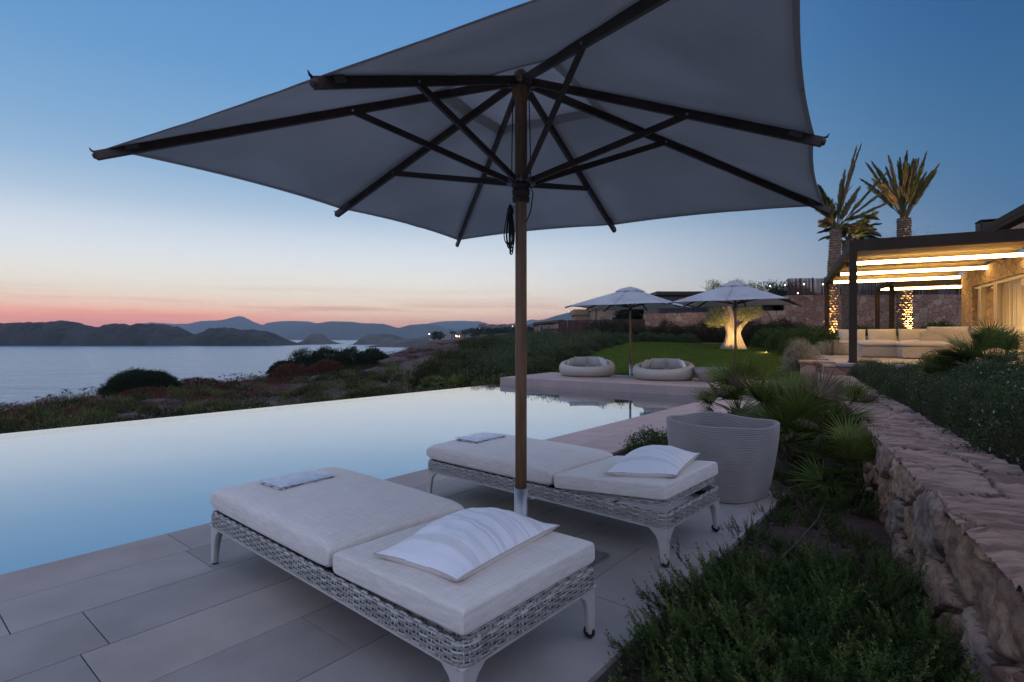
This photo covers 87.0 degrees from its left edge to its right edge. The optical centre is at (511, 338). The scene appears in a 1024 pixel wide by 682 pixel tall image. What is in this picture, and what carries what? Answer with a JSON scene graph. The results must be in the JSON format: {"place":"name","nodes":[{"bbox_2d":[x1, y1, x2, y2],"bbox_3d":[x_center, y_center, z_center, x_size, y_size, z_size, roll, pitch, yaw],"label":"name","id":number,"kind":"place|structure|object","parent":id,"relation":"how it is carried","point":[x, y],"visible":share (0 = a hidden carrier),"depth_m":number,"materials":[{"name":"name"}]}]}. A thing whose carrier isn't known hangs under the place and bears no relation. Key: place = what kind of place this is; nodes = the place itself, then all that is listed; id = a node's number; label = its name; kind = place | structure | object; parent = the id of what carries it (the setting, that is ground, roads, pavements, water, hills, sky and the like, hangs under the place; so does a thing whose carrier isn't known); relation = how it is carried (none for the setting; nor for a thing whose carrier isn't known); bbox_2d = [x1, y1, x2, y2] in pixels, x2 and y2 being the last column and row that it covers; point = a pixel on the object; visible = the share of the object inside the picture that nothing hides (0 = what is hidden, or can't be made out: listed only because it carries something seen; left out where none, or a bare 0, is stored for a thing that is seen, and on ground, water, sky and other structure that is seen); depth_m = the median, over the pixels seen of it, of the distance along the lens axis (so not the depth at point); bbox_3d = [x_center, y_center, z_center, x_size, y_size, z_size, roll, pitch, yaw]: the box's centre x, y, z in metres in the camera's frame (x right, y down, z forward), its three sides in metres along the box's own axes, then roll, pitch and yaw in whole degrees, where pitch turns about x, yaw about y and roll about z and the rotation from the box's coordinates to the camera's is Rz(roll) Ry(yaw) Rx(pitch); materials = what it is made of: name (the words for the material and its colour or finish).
{"place":"outdoors","nodes":[
{"label":"outdoors","id":0,"kind":"place"},
{"bbox_2d":[0,501,215,574],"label":"pool basin","id":1,"kind":"object","parent":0,"point":[30,547],"visible":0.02,"depth_m":4.85,"materials":[{"name":"liquid"}]},
{"bbox_2d":[0,384,700,532],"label":"pool water","id":2,"kind":"structure","parent":1,"relation":"in","point":[56,475],"depth_m":6.87,"materials":[{"name":"blue liquid"}]},
{"bbox_2d":[0,320,305,345],"bbox_3d":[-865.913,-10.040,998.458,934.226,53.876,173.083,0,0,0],"label":"dark island","id":3,"kind":"structure","parent":0,"point":[59,333],"depth_m":941.09,"materials":[{"name":"grey stone"}]},
{"bbox_2d":[0,340,408,409],"bbox_3d":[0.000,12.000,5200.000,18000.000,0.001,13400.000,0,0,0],"label":"sea","id":4,"kind":"structure","parent":0,"point":[28,373],"depth_m":272.81,"materials":[{"name":"blue liquid"}]},
{"bbox_2d":[144,316,315,334],"bbox_3d":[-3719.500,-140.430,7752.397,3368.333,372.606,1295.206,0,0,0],"label":"ridge","id":5,"kind":"structure","parent":0,"point":[244,323],"depth_m":7501.52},
{"bbox_2d":[278,321,460,339],"bbox_3d":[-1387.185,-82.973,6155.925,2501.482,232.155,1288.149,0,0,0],"label":"second ridge","id":6,"kind":"structure","parent":0,"point":[336,330],"depth_m":5828.35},
{"bbox_2d":[349,334,415,344],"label":"headland","id":7,"kind":"structure","parent":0,"point":[374,339],"depth_m":1128.23,"materials":[{"name":"grey stone"}]},
{"bbox_2d":[18,340,749,430],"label":"coastal ground","id":8,"kind":"structure","parent":0,"point":[407,365],"depth_m":25.33,"materials":[{"name":"soil"}]},
{"bbox_2d":[94,367,186,394],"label":"mound bush","id":9,"kind":"object","parent":8,"relation":"on","point":[120,381],"visible":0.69,"depth_m":26.37,"materials":[{"name":"green plant"}]},
{"bbox_2d":[0,334,568,433],"bbox_3d":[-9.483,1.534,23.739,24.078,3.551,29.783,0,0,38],"label":"coastal scrub","id":10,"kind":"object","parent":8,"relation":"on","point":[58,419],"visible":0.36,"depth_m":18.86,"materials":[{"name":"green plant"}]},
{"bbox_2d":[266,362,322,383],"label":"dry bush","id":11,"kind":"object","parent":8,"relation":"on","point":[291,368],"visible":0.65,"depth_m":30.70,"materials":[{"name":"brown plant"}]},
{"bbox_2d":[285,347,329,374],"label":"dark bush","id":12,"kind":"object","parent":8,"relation":"on","point":[303,360],"visible":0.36,"depth_m":35.98,"materials":[{"name":"green plant"}]},
{"bbox_2d":[307,345,356,371],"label":"dark bush","id":13,"kind":"object","parent":8,"relation":"on","point":[337,356],"visible":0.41,"depth_m":37.19,"materials":[{"name":"green plant"}]},
{"bbox_2d":[335,345,376,368],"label":"dark bush","id":14,"kind":"object","parent":8,"relation":"on","point":[360,358],"visible":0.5,"depth_m":38.44,"materials":[{"name":"green plant"}]},
{"bbox_2d":[407,357,451,388],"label":"green bush","id":15,"kind":"object","parent":8,"relation":"on","point":[422,371],"visible":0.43,"depth_m":22.17,"materials":[{"name":"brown plant"}]},
{"bbox_2d":[426,346,475,368],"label":"green bush","id":16,"kind":"object","parent":8,"relation":"on","point":[440,355],"visible":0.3,"depth_m":25.81,"materials":[{"name":"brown plant"}]},
{"bbox_2d":[432,358,489,386],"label":"green bush","id":17,"kind":"object","parent":8,"relation":"on","point":[454,367],"visible":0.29,"depth_m":20.74,"materials":[{"name":"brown plant"}]},
{"bbox_2d":[457,333,509,354],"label":"green bush","id":18,"kind":"object","parent":8,"relation":"on","point":[476,344],"visible":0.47,"depth_m":30.64,"materials":[{"name":"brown plant"}]},
{"bbox_2d":[424,326,631,389],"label":"rosemary field","id":19,"kind":"structure","parent":8,"relation":"on","point":[537,337],"depth_m":25.16,"materials":[{"name":"green plant"}]},
{"bbox_2d":[558,319,644,336],"bbox_3d":[5.690,-0.426,34.776,5.765,1.652,0.165,0,0,26],"label":"reed fence","id":20,"kind":"object","parent":8,"relation":"on","point":[579,325],"visible":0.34,"depth_m":35.38,"materials":[{"name":"black"}]},
{"bbox_2d":[643,294,960,340],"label":"garden wall","id":21,"kind":"structure","parent":8,"relation":"on","point":[928,308],"depth_m":29.11,"materials":[{"name":"stone"}]},
{"bbox_2d":[787,277,825,294],"bbox_3d":[17.016,-2.870,31.183,1.981,1.341,0.168,0,0,21],"label":"reed fence","id":22,"kind":"object","parent":21,"relation":"on","point":[806,289],"visible":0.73,"depth_m":31.15,"materials":[{"name":"black wood"}]},
{"bbox_2d":[839,282,960,294],"bbox_3d":[23.594,-2.802,30.677,10.986,1.205,0.170,0,0,4],"label":"reed fence","id":23,"kind":"object","parent":21,"relation":"on","point":[865,288],"visible":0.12,"depth_m":30.79,"materials":[{"name":"black"}]},
{"bbox_2d":[816,211,881,328],"bbox_3d":[16.575,-2.696,25.920,3.282,6.493,2.126,0,0,-12],"label":"date palm","id":24,"kind":"object","parent":8,"relation":"on","point":[863,222],"visible":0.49,"depth_m":26.03,"materials":[{"name":"green plant"}]},
{"bbox_2d":[815,143,895,340],"bbox_3d":[14.220,-3.687,22.188,3.280,8.699,1.617,0,0,12],"label":"date palm","id":25,"kind":"object","parent":8,"relation":"on","point":[835,238],"visible":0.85,"depth_m":22.25,"materials":[{"name":"green plant"}]},
{"bbox_2d":[820,364,903,375],"bbox_3d":[13.791,1.000,14.238,10.200,0.800,9.900,0,0,27],"label":"terrace base","id":26,"kind":"object","parent":8,"relation":"on","point":[841,370],"visible":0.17,"depth_m":12.02,"materials":[{"name":"stone"}]},
{"bbox_2d":[812,354,1014,367],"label":"terrace floor","id":27,"kind":"structure","parent":26,"relation":"on","point":[839,360],"depth_m":14.31,"materials":[{"name":"stone"}]},
{"bbox_2d":[857,340,898,356],"bbox_3d":[11.026,0.278,16.195,1.050,0.505,0.950,0,0,27],"label":"ottoman","id":28,"kind":"object","parent":27,"relation":"on","point":[877,348],"visible":0.79,"depth_m":15.85,"materials":[{"name":"beige fabric"}]},
{"bbox_2d":[833,329,926,354],"bbox_3d":[12.421,0.106,18.067,2.900,0.876,0.950,0,0,27],"label":"outdoor sofa","id":29,"kind":"object","parent":27,"relation":"on","point":[889,334],"visible":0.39,"depth_m":18.21,"materials":[{"name":"beige fabric"}]},
{"bbox_2d":[896,340,948,357],"bbox_3d":[11.379,0.278,15.008,1.050,0.505,0.950,0,0,27],"label":"ottoman","id":30,"kind":"object","parent":27,"relation":"on","point":[911,348],"visible":0.86,"depth_m":14.69,"materials":[{"name":"beige fabric"}]},
{"bbox_2d":[825,228,1023,362],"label":"pergola","id":31,"kind":"object","parent":27,"relation":"on","point":[927,262],"visible":0.81,"depth_m":13.45,"materials":[{"name":"brown metal"}]},
{"bbox_2d":[913,326,1023,358],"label":"outdoor sofa","id":32,"kind":"object","parent":27,"relation":"on","point":[931,333],"visible":0.38,"depth_m":14.43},
{"bbox_2d":[961,204,1023,361],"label":"villa","id":33,"kind":"object","parent":27,"relation":"on","point":[993,291],"visible":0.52,"depth_m":15.19,"materials":[{"name":"stone"}]},
{"bbox_2d":[980,281,995,325],"bbox_3d":[13.292,-0.500,15.022,0.120,2.098,1.240,0,0,27],"label":"window","id":34,"kind":"structure","parent":33,"relation":"in","point":[982,287],"depth_m":15.49,"materials":[{"name":"beige wood"}]},
{"bbox_2d":[996,273,1023,361],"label":"window","id":35,"kind":"structure","parent":33,"relation":"in","point":[999,282],"depth_m":14.33,"materials":[{"name":"beige wood"}]},
{"bbox_2d":[859,150,939,335],"bbox_3d":[18.116,-4.069,24.933,3.108,9.238,2.558,0,0,19],"label":"date palm","id":36,"kind":"object","parent":8,"relation":"on","point":[913,185],"visible":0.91,"depth_m":24.82,"materials":[{"name":"green plant"}]},
{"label":"platform base","id":37,"kind":"structure","parent":8,"relation":"on","visible":0},
{"bbox_2d":[559,356,614,376],"bbox_3d":[2.270,0.832,16.350,1.684,0.566,1.684,0,0,0],"label":"round daybed","id":38,"kind":"object","parent":37,"relation":"on","point":[587,366],"visible":1,"depth_m":15.91,"materials":[{"name":"white fabric"}]},
{"bbox_2d":[632,358,694,380],"bbox_3d":[4.180,0.832,14.900,1.684,0.566,1.684,0,0,0],"label":"round daybed","id":39,"kind":"object","parent":37,"relation":"on","point":[661,369],"visible":1,"depth_m":14.46,"materials":[{"name":"white fabric"}]},
{"bbox_2d":[427,333,509,344],"bbox_3d":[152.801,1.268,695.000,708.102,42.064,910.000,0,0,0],"label":"village hillside","id":40,"kind":"structure","parent":0,"point":[433,342],"depth_m":263.30,"materials":[{"name":"soil"}]},
{"bbox_2d":[428,325,533,339],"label":"hillside wood","id":41,"kind":"object","parent":40,"relation":"on","point":[482,330],"visible":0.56,"depth_m":492.11,"materials":[{"name":"green plant"}]},
{"bbox_2d":[428,319,543,329],"bbox_3d":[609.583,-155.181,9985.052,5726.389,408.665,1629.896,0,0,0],"label":"pale ridge","id":42,"kind":"structure","parent":0,"point":[461,325],"depth_m":9751.29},
{"bbox_2d":[0,0,1023,327],"label":"sky","id":43,"kind":"structure","parent":0,"point":[130,239],"materials":[{"name":"blue"}]},
{"bbox_2d":[500,372,786,400],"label":"sun platform","id":44,"kind":"structure","parent":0,"point":[560,380],"depth_m":13.99,"materials":[{"name":"beige stone"}]},
{"bbox_2d":[565,286,694,377],"bbox_3d":[3.502,-0.212,15.808,2.879,2.654,2.965,0,0,33],"label":"parasol","id":45,"kind":"object","parent":44,"relation":"on","point":[630,298],"visible":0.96,"depth_m":15.48,"materials":[{"name":"fabric"}]},
{"bbox_2d":[538,342,808,380],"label":"lawn","id":46,"kind":"structure","parent":0,"point":[617,362],"depth_m":20.61,"materials":[{"name":"green plant"}]},
{"bbox_2d":[701,277,765,349],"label":"olive tree","id":47,"kind":"object","parent":46,"relation":"on","point":[725,317],"visible":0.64,"depth_m":23.81,"materials":[{"name":"green plant"}]},
{"bbox_2d":[668,281,801,379],"bbox_3d":[6.062,-0.226,14.558,2.879,2.682,2.965,0,0,33],"label":"parasol","id":48,"kind":"object","parent":46,"relation":"on","point":[735,294],"visible":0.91,"depth_m":14.20,"materials":[{"name":"fabric"}]},
{"bbox_2d":[773,326,823,350],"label":"leafy shrub","id":49,"kind":"object","parent":46,"relation":"on","point":[799,333],"visible":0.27,"depth_m":21.80,"materials":[{"name":"green plant"}]},
{"bbox_2d":[777,338,822,373],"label":"silver bush","id":50,"kind":"object","parent":46,"relation":"on","point":[796,364],"visible":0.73,"depth_m":15.12,"materials":[{"name":"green plant"}]},
{"bbox_2d":[595,405,785,681],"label":"deck bed","id":51,"kind":"object","parent":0,"point":[605,675],"depth_m":2.39,"materials":[{"name":"brown"}]},
{"bbox_2d":[0,469,785,681],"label":"pool deck","id":52,"kind":"structure","parent":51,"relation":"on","point":[177,606],"depth_m":2.54,"materials":[{"name":"stone"}]},
{"bbox_2d":[209,467,596,681],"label":"sun lounger","id":53,"kind":"object","parent":52,"relation":"on","point":[343,525],"visible":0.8,"depth_m":2.25,"materials":[{"name":"fabric"}]},
{"bbox_2d":[259,469,333,489],"bbox_3d":[-1.280,0.830,3.223,0.265,0.036,0.373,0,0,38],"label":"folded towel","id":54,"kind":"object","parent":53,"relation":"on","point":[286,481],"visible":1,"depth_m":3.18,"materials":[{"name":"white fabric"}]},
{"bbox_2d":[373,507,559,581],"bbox_3d":[-0.172,0.825,2.328,0.456,0.142,0.708,-1,-1,36],"label":"pillow","id":55,"kind":"object","parent":53,"relation":"on","point":[459,545],"visible":0.98,"depth_m":2.16,"materials":[{"name":"beige fabric"}]},
{"bbox_2d":[89,0,832,566],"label":"parasol","id":56,"kind":"object","parent":52,"relation":"on","point":[515,124],"visible":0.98,"depth_m":3.05,"materials":[{"name":"grey fabric"}]},
{"bbox_2d":[426,433,719,567],"bbox_3d":[0.350,1.063,4.038,2.117,0.473,0.817,0,0,42],"label":"sun lounger","id":57,"kind":"object","parent":52,"relation":"on","point":[573,476],"visible":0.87,"depth_m":3.59,"materials":[{"name":"fabric"}]},
{"bbox_2d":[604,445,699,477],"bbox_3d":[0.939,0.779,3.569,0.456,0.147,0.708,-6,-3,29],"label":"pillow","id":58,"kind":"object","parent":57,"relation":"on","point":[658,461],"visible":0.98,"depth_m":3.37,"materials":[{"name":"beige fabric"}]},
{"bbox_2d":[666,411,779,503],"bbox_3d":[1.785,0.985,4.600,0.809,0.622,0.809,0,0,-36],"label":"planter","id":59,"kind":"object","parent":52,"relation":"on","point":[741,451],"visible":0.81,"depth_m":4.26,"materials":[{"name":"grey concrete"}]},
{"bbox_2d":[545,398,759,454],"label":"pool path","id":60,"kind":"structure","parent":51,"relation":"on","point":[608,437],"depth_m":7.73,"materials":[{"name":"beige stone"}]},
{"bbox_2d":[644,291,782,313],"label":"black house","id":61,"kind":"structure","parent":0,"point":[672,296],"depth_m":35.95,"materials":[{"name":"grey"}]},
{"bbox_2d":[620,406,950,681],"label":"garden bed","id":62,"kind":"object","parent":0,"point":[877,527],"visible":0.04,"depth_m":3.59,"materials":[{"name":"soil"}]},
{"bbox_2d":[618,425,668,453],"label":"leafy bush","id":63,"kind":"object","parent":62,"relation":"on","point":[647,440],"visible":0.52,"depth_m":6.22,"materials":[{"name":"green plant"}]},
{"bbox_2d":[590,624,773,681],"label":"rosemary bush","id":64,"kind":"object","parent":62,"relation":"on","point":[655,668],"visible":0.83,"depth_m":1.99,"materials":[{"name":"green plant"}]},
{"bbox_2d":[603,584,789,681],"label":"rosemary bush","id":65,"kind":"object","parent":62,"relation":"on","point":[638,635],"visible":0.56,"depth_m":2.22,"materials":[{"name":"green plant"}]},
{"bbox_2d":[632,553,787,656],"bbox_3d":[0.940,1.221,2.546,0.720,0.271,0.772,0,0,0],"label":"rosemary bush","id":66,"kind":"object","parent":62,"relation":"on","point":[669,592],"visible":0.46,"depth_m":2.63,"materials":[{"name":"green plant"}]},
{"bbox_2d":[687,353,805,424],"bbox_3d":[3.431,0.797,7.892,1.700,1.235,1.679,0,0,0],"label":"fan palm","id":67,"kind":"object","parent":62,"relation":"on","point":[732,386],"visible":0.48,"depth_m":7.78,"materials":[{"name":"green plant"}]},
{"bbox_2d":[706,533,787,583],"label":"rosemary bush","id":68,"kind":"object","parent":62,"relation":"on","point":[734,558],"visible":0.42,"depth_m":3.15,"materials":[{"name":"green plant"}]},
{"bbox_2d":[627,581,876,681],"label":"rosemary bush","id":69,"kind":"object","parent":62,"relation":"on","point":[679,611],"visible":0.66,"depth_m":2.13,"materials":[{"name":"green plant"}]},
{"bbox_2d":[659,538,847,644],"bbox_3d":[1.143,1.189,2.654,0.860,0.341,0.907,0,0,33],"label":"rosemary bush","id":70,"kind":"object","parent":62,"relation":"on","point":[708,587],"visible":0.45,"depth_m":2.64,"materials":[{"name":"green plant"}]},
{"bbox_2d":[721,512,786,547],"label":"rosemary bush","id":71,"kind":"object","parent":62,"relation":"on","point":[761,536],"visible":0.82,"depth_m":3.57,"materials":[{"name":"green plant"}]},
{"bbox_2d":[613,625,896,681],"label":"rosemary bush","id":72,"kind":"object","parent":62,"relation":"on","point":[790,668],"visible":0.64,"depth_m":1.93,"materials":[{"name":"green plant"}]},
{"bbox_2d":[751,497,799,526],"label":"rosemary bush","id":73,"kind":"object","parent":62,"relation":"on","point":[784,517],"visible":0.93,"depth_m":3.97,"materials":[{"name":"green plant"}]},
{"bbox_2d":[732,538,825,594],"bbox_3d":[1.457,1.238,2.973,0.525,0.237,0.498,0,0,-45],"label":"rosemary bush","id":74,"kind":"object","parent":62,"relation":"on","point":[756,563],"visible":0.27,"depth_m":2.95,"materials":[{"name":"green plant"}]},
{"bbox_2d":[764,528,822,563],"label":"rosemary bush","id":75,"kind":"object","parent":62,"relation":"on","point":[780,545],"visible":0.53,"depth_m":3.38,"materials":[{"name":"green plant"}]},
{"bbox_2d":[716,635,878,681],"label":"rosemary bush","id":76,"kind":"object","parent":62,"relation":"on","point":[803,674],"visible":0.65,"depth_m":1.94,"materials":[{"name":"green plant"}]},
{"bbox_2d":[719,361,889,466],"bbox_3d":[3.045,0.812,5.774,1.613,1.208,1.850,0,0,0],"label":"fan palm","id":77,"kind":"object","parent":62,"relation":"on","point":[795,403],"visible":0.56,"depth_m":5.50,"materials":[{"name":"green plant"}]},
{"bbox_2d":[768,478,841,514],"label":"rosemary bush","id":78,"kind":"object","parent":62,"relation":"on","point":[808,496],"visible":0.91,"depth_m":4.29,"materials":[{"name":"green plant"}]},
{"bbox_2d":[756,368,854,451],"bbox_3d":[3.479,0.849,6.633,1.376,1.123,1.359,0,0,-3],"label":"fan palm","id":79,"kind":"object","parent":62,"relation":"on","point":[797,378],"visible":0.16,"depth_m":6.53,"materials":[{"name":"green plant"}]},
{"bbox_2d":[686,530,933,632],"bbox_3d":[1.436,1.181,2.655,0.905,0.358,0.954,0,0,-42],"label":"rosemary bush","id":80,"kind":"object","parent":62,"relation":"on","point":[856,594],"visible":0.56,"depth_m":2.66,"materials":[{"name":"green plant"}]},
{"bbox_2d":[783,539,865,582],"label":"rosemary bush","id":81,"kind":"object","parent":62,"relation":"on","point":[842,560],"visible":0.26,"depth_m":3.14,"materials":[{"name":"green plant"}]},
{"bbox_2d":[790,450,862,490],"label":"rosemary bush","id":82,"kind":"object","parent":62,"relation":"on","point":[827,474],"visible":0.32,"depth_m":4.89,"materials":[{"name":"green plant"}]},
{"bbox_2d":[779,373,886,443],"bbox_3d":[4.272,0.910,7.059,1.519,0.988,1.538,0,0,33],"label":"fan palm","id":83,"kind":"object","parent":62,"relation":"on","point":[855,392],"visible":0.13,"depth_m":6.79,"materials":[{"name":"green plant"}]},
{"bbox_2d":[698,584,975,681],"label":"rosemary bush","id":84,"kind":"object","parent":62,"relation":"on","point":[739,634],"visible":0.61,"depth_m":2.10,"materials":[{"name":"green plant"}]},
{"bbox_2d":[811,479,883,517],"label":"rosemary bush","id":85,"kind":"object","parent":62,"relation":"on","point":[872,508],"visible":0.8,"depth_m":4.17,"materials":[{"name":"green plant"}]},
{"bbox_2d":[783,413,916,506],"bbox_3d":[3.062,1.083,4.788,1.443,0.809,1.258,0,0,-25],"label":"fan palm","id":86,"kind":"object","parent":62,"relation":"on","point":[852,443],"visible":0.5,"depth_m":4.74,"materials":[{"name":"green plant"}]},
{"bbox_2d":[817,517,887,549],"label":"rosemary bush","id":87,"kind":"object","parent":62,"relation":"on","point":[844,533],"visible":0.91,"depth_m":3.52,"materials":[{"name":"green plant"}]},
{"bbox_2d":[764,533,940,644],"bbox_3d":[1.736,1.200,2.770,0.834,0.314,0.894,0,0,-43],"label":"rosemary bush","id":88,"kind":"object","parent":62,"relation":"on","point":[905,579],"visible":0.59,"depth_m":2.68,"materials":[{"name":"green plant"}]},
{"bbox_2d":[795,548,946,647],"bbox_3d":[1.875,1.206,2.616,0.770,0.305,0.811,0,0,-11],"label":"rosemary bush","id":89,"kind":"object","parent":62,"relation":"on","point":[932,630],"visible":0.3,"depth_m":2.69,"materials":[{"name":"green plant"}]},
{"bbox_2d":[749,564,992,681],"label":"rosemary bush","id":90,"kind":"object","parent":62,"relation":"on","point":[942,655],"visible":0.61,"depth_m":2.18,"materials":[{"name":"green plant"}]},
{"bbox_2d":[834,536,913,579],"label":"rosemary bush","id":91,"kind":"object","parent":62,"relation":"on","point":[867,557],"visible":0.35,"depth_m":3.18,"materials":[{"name":"green plant"}]},
{"bbox_2d":[822,636,977,681],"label":"rosemary bush","id":92,"kind":"object","parent":62,"relation":"on","point":[940,671],"visible":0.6,"depth_m":1.91,"materials":[{"name":"green plant"}]},
{"bbox_2d":[822,582,983,681],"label":"rosemary bush","id":93,"kind":"object","parent":62,"relation":"on","point":[892,635],"visible":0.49,"depth_m":2.25,"materials":[{"name":"green plant"}]},
{"bbox_2d":[812,370,1023,681],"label":"stone wall","id":94,"kind":"structure","parent":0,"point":[951,515],"depth_m":2.62,"materials":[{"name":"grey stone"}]},
{"bbox_2d":[857,378,1023,469],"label":"raised bed","id":95,"kind":"object","parent":94,"relation":"in","point":[946,424],"depth_m":4.43,"materials":[{"name":"soil"}]},
{"bbox_2d":[864,363,923,393],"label":"flowering shrub","id":96,"kind":"object","parent":95,"relation":"on","point":[872,379],"visible":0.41,"depth_m":8.25,"materials":[{"name":"green plant"}]},
{"bbox_2d":[879,371,948,404],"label":"flowering shrub","id":97,"kind":"object","parent":95,"relation":"on","point":[902,388],"visible":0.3,"depth_m":6.99,"materials":[{"name":"green plant"}]},
{"bbox_2d":[899,372,961,410],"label":"flowering shrub","id":98,"kind":"object","parent":95,"relation":"on","point":[918,382],"visible":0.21,"depth_m":6.34,"materials":[{"name":"green plant"}]},
{"bbox_2d":[901,373,999,421],"bbox_3d":[4.632,0.645,5.650,0.986,0.551,0.904,0,0,-44],"label":"flowering shrub","id":99,"kind":"object","parent":95,"relation":"on","point":[921,400],"visible":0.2,"depth_m":5.73,"materials":[{"name":"green plant"}]},
{"bbox_2d":[922,370,1004,427],"bbox_3d":[4.325,0.600,5.104,0.716,0.678,0.768,0,0,43],"label":"flowering shrub","id":100,"kind":"object","parent":95,"relation":"on","point":[934,414],"visible":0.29,"depth_m":5.14,"materials":[{"name":"green plant"}]},
{"bbox_2d":[919,318,1023,378],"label":"fan palm","id":101,"kind":"object","parent":95,"relation":"on","point":[990,338],"visible":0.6,"depth_m":7.55,"materials":[{"name":"green plant"}]},
{"bbox_2d":[933,373,1023,447],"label":"flowering shrub","id":102,"kind":"object","parent":95,"relation":"on","point":[961,431],"visible":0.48,"depth_m":4.36,"materials":[{"name":"green plant"}]},
{"bbox_2d":[943,348,1023,392],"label":"flowering shrub","id":103,"kind":"object","parent":95,"relation":"on","point":[986,372],"visible":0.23,"depth_m":6.42,"materials":[{"name":"green plant"}]},
{"bbox_2d":[956,385,1023,470],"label":"flowering shrub","id":104,"kind":"object","parent":95,"relation":"on","point":[1011,446],"visible":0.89,"depth_m":3.71,"materials":[{"name":"green plant"}]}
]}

